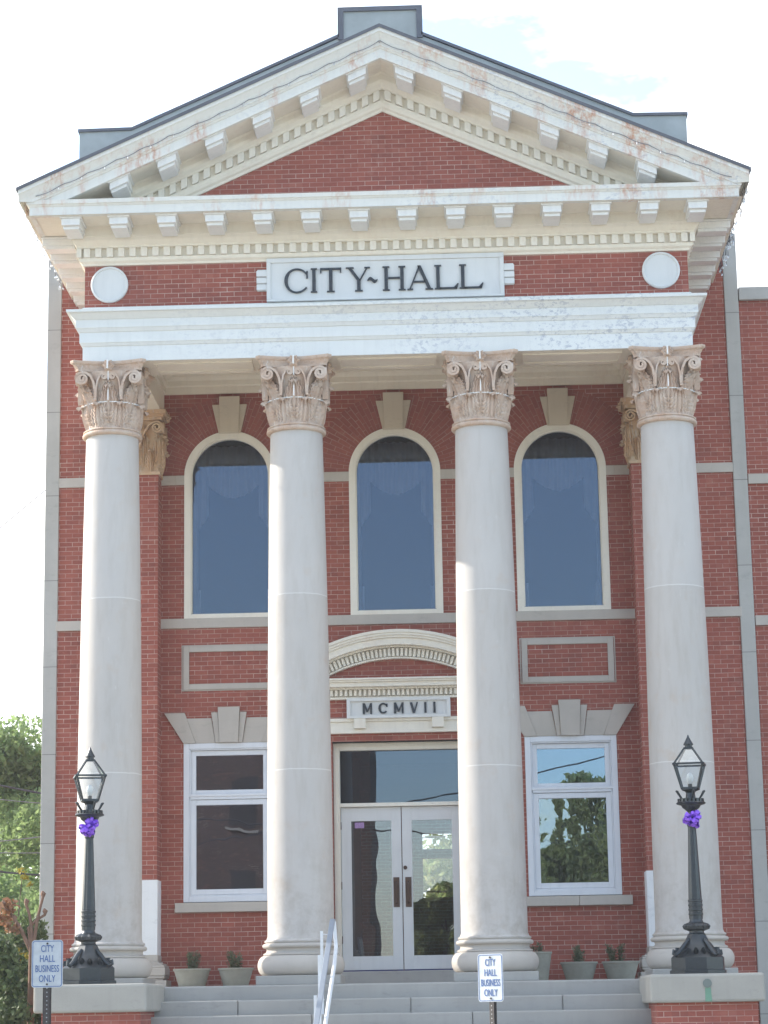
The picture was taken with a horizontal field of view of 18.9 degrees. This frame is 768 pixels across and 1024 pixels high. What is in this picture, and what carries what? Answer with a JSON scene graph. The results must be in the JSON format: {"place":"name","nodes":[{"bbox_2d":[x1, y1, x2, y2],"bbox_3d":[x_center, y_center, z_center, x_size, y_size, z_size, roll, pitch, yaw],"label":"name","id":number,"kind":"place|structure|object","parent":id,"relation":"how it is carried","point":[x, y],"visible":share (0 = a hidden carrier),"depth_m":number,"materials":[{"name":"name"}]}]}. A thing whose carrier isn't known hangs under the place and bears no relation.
{"place":"outdoors","nodes":[
{"label":"outdoors","id":0,"kind":"place"},
{"bbox_2d":[0,836,39,841],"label":"overhead cable","id":1,"kind":"object","parent":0,"point":[19,839],"visible":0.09,"depth_m":54.27,"materials":[{"name":"grey metal"}]},
{"bbox_2d":[0,784,40,793],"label":"overhead cable","id":2,"kind":"object","parent":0,"point":[20,789],"visible":0.09,"depth_m":54.51,"materials":[{"name":"metal"}]},
{"bbox_2d":[0,799,40,803],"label":"overhead cable","id":3,"kind":"object","parent":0,"point":[20,801],"visible":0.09,"depth_m":54.46,"materials":[{"name":"grey metal"}]},
{"bbox_2d":[0,836,445,853],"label":"overhead cable","id":4,"kind":"object","parent":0,"point":[422,837],"visible":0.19,"depth_m":53.97,"materials":[{"name":"metal"}]},
{"bbox_2d":[0,871,446,892],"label":"overhead cable","id":5,"kind":"object","parent":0,"point":[434,891],"visible":0.16,"depth_m":54.08,"materials":[{"name":"metal"}]},
{"bbox_2d":[0,0,767,933],"label":"sky","id":6,"kind":"structure","parent":0,"point":[67,66],"materials":[{"name":"white"}]},
{"bbox_2d":[738,286,767,870],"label":"adjoining building","id":7,"kind":"structure","parent":0,"point":[753,310],"depth_m":37.72,"materials":[{"name":"brick"}]},
{"bbox_3d":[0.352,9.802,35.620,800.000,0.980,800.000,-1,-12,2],"label":"ground","id":8,"kind":"structure","parent":0,"visible":0},
{"bbox_2d":[0,850,38,953],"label":"tree","id":9,"kind":"object","parent":8,"relation":"on","point":[4,863],"visible":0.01,"depth_m":67.14,"materials":[{"name":"plant"}]},
{"bbox_2d":[0,712,41,1022],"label":"tree","id":10,"kind":"object","parent":8,"relation":"on","point":[20,761],"visible":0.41,"depth_m":56.77,"materials":[{"name":"green plant"}]},
{"bbox_2d":[0,891,47,1023],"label":"pollarded tree","id":11,"kind":"object","parent":8,"relation":"on","point":[7,905],"visible":0.95,"depth_m":31.97,"materials":[{"name":"brown plant"}]},
{"bbox_2d":[0,915,48,1023],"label":"shrub","id":12,"kind":"object","parent":8,"relation":"on","point":[13,982],"visible":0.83,"depth_m":31.45,"materials":[{"name":"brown plant"}]},
{"bbox_2d":[16,867,33,960],"bbox_3d":[-5.277,7.061,33.780,0.739,3.758,1.652,8,-15,-36],"label":"shrub","id":13,"kind":"object","parent":8,"relation":"on","point":[26,955],"visible":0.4,"depth_m":34.45,"materials":[{"name":"green plant"}]},
{"bbox_2d":[33,983,163,1023],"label":"brick pier","id":14,"kind":"structure","parent":8,"relation":"on","point":[133,1003],"depth_m":30.57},
{"bbox_2d":[63,747,115,984],"bbox_3d":[-4.058,4.854,31.716,0.739,3.240,0.739,2,-12,-12],"label":"street lamp","id":15,"kind":"object","parent":14,"relation":"on","point":[88,962],"visible":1,"depth_m":31.47,"materials":[{"name":"metal"}]},
{"bbox_2d":[78,817,98,836],"bbox_3d":[-4.053,4.338,31.727,0.266,0.281,0.256,-13,-17,43],"label":"ribbon bow","id":16,"kind":"object","parent":15,"relation":"attached to","point":[89,827],"visible":1,"depth_m":31.68,"materials":[{"name":"purple fabric"}]},
{"bbox_2d":[16,5,767,1023],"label":"city hall","id":17,"kind":"structure","parent":8,"relation":"on","point":[396,487],"depth_m":35.32,"materials":[{"name":"brick"}]},
{"bbox_2d":[0,490,44,527],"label":"service wire","id":18,"kind":"object","parent":17,"relation":"attached to","point":[22,509],"visible":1,"depth_m":38.25,"materials":[{"name":"white"}]},
{"bbox_2d":[20,205,63,289],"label":"icicle lights","id":19,"kind":"object","parent":17,"relation":"hanging from","point":[56,275],"visible":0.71,"depth_m":36.88,"materials":[{"name":"plastic"}]},
{"bbox_2d":[36,40,379,195],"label":"string lights","id":20,"kind":"object","parent":17,"relation":"attached to","point":[208,119],"visible":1,"depth_m":34.71,"materials":[{"name":"white plastic"}]},
{"bbox_2d":[164,707,267,912],"bbox_3d":[-2.468,4.746,36.836,2.086,3.250,0.250,-1,-12,2],"label":"sash window","id":21,"kind":"structure","parent":17,"relation":"in","point":[197,736],"depth_m":36.90,"materials":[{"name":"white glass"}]},
{"bbox_2d":[184,432,269,618],"bbox_3d":[-2.511,0.261,38.076,1.504,3.122,0.695,-1,-12,2],"label":"arched window","id":22,"kind":"structure","parent":17,"relation":"in","point":[232,472],"depth_m":38.47,"materials":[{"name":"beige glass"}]},
{"bbox_2d":[341,807,403,971],"bbox_3d":[-0.200,6.007,36.749,0.979,2.588,0.118,-1,-12,2],"label":"door","id":23,"kind":"structure","parent":17,"relation":"in","point":[395,962],"depth_m":36.75,"materials":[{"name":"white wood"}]},
{"bbox_2d":[349,428,442,614],"bbox_3d":[0.197,0.197,37.996,1.504,3.122,0.695,-1,-12,2],"label":"arched window","id":24,"kind":"structure","parent":17,"relation":"in","point":[393,468],"depth_m":38.26,"materials":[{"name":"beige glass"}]},
{"bbox_2d":[401,806,460,970],"bbox_3d":[0.783,5.984,36.720,0.964,2.588,0.118,-1,-12,2],"label":"door","id":25,"kind":"structure","parent":17,"relation":"in","point":[412,962],"depth_m":36.74,"materials":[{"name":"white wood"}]},
{"bbox_2d":[380,40,731,176],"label":"string lights","id":26,"kind":"object","parent":17,"relation":"attached to","point":[519,96],"visible":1,"depth_m":34.56,"materials":[{"name":"white plastic"}]},
{"bbox_2d":[514,424,610,610],"bbox_3d":[2.905,0.134,37.916,1.504,3.122,0.695,-1,-12,2],"label":"arched window","id":27,"kind":"structure","parent":17,"relation":"in","point":[556,464],"depth_m":38.13,"materials":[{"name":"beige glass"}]},
{"bbox_2d":[520,699,633,905],"bbox_3d":[2.998,4.618,36.674,2.086,3.250,0.250,-1,-12,2],"label":"sash window","id":28,"kind":"structure","parent":17,"relation":"in","point":[601,727],"depth_m":36.69,"materials":[{"name":"white glass"}]},
{"bbox_2d":[719,187,748,274],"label":"icicle lights","id":29,"kind":"object","parent":17,"relation":"hanging from","point":[731,235],"visible":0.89,"depth_m":36.73,"materials":[{"name":"plastic"}]},
{"bbox_2d":[151,979,651,1023],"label":"front steps","id":30,"kind":"structure","parent":8,"relation":"on","point":[603,1001],"depth_m":31.90,"materials":[{"name":"concrete"}]},
{"bbox_2d":[173,950,210,986],"bbox_3d":[-2.973,7.079,35.684,0.587,0.587,0.587,0,-12,-5],"label":"planter","id":31,"kind":"object","parent":30,"relation":"on","point":[194,975],"visible":0.98,"depth_m":35.48,"materials":[{"name":"concrete"}]},
{"bbox_2d":[218,950,253,985],"bbox_3d":[-2.293,7.072,35.662,0.558,0.568,0.558,0,-12,-6],"label":"planter","id":32,"kind":"object","parent":30,"relation":"on","point":[234,974],"visible":0.98,"depth_m":35.47,"materials":[{"name":"concrete"}]},
{"bbox_2d":[313,919,337,1023],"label":"handrail","id":33,"kind":"object","parent":30,"relation":"on","point":[323,963],"visible":1,"depth_m":31.27,"materials":[{"name":"metal"}]},
{"bbox_2d":[529,942,551,979],"bbox_3d":[2.359,6.913,35.401,0.458,0.614,0.458,-2,-12,4],"label":"planter","id":34,"kind":"object","parent":30,"relation":"on","point":[544,957],"visible":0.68,"depth_m":35.24,"materials":[{"name":"concrete"}]},
{"bbox_2d":[560,945,597,979],"bbox_3d":[3.003,6.948,35.505,0.587,0.567,0.587,0,-12,-6],"label":"planter","id":35,"kind":"object","parent":30,"relation":"on","point":[578,969],"visible":0.98,"depth_m":35.29,"materials":[{"name":"concrete"}]},
{"bbox_2d":[602,943,639,978],"bbox_3d":[3.643,6.928,35.487,0.587,0.578,0.587,3,-13,-16],"label":"planter","id":36,"kind":"object","parent":30,"relation":"on","point":[618,968],"visible":0.96,"depth_m":35.28,"materials":[{"name":"concrete"}]},
{"bbox_2d":[639,972,764,1023],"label":"brick pier","id":37,"kind":"structure","parent":8,"relation":"on","point":[717,998],"depth_m":30.32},
{"bbox_2d":[670,735,726,973],"bbox_3d":[4.221,4.660,31.471,0.739,3.240,0.739,-3,-12,11],"label":"street lamp","id":38,"kind":"object","parent":37,"relation":"on","point":[697,952],"visible":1,"depth_m":31.23,"materials":[{"name":"metal"}]},
{"bbox_2d":[682,810,701,828],"bbox_3d":[4.200,4.195,31.465,0.246,0.254,0.293,5,-13,-25],"label":"ribbon bow","id":39,"kind":"object","parent":38,"relation":"attached to","point":[692,818],"visible":1,"depth_m":31.41,"materials":[{"name":"purple fabric"}]},
{"bbox_3d":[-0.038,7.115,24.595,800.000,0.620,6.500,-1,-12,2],"label":"sidewalk","id":40,"kind":"structure","parent":0,"visible":0},
{"bbox_2d":[31,940,62,1023],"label":"street sign","id":41,"kind":"object","parent":40,"relation":"on","point":[47,968],"visible":1,"depth_m":22.56,"materials":[{"name":"metal"}]},
{"bbox_2d":[478,954,503,1023],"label":"street sign","id":42,"kind":"object","parent":40,"relation":"on","point":[490,981],"visible":1,"depth_m":22.38,"materials":[{"name":"metal"}]}
]}

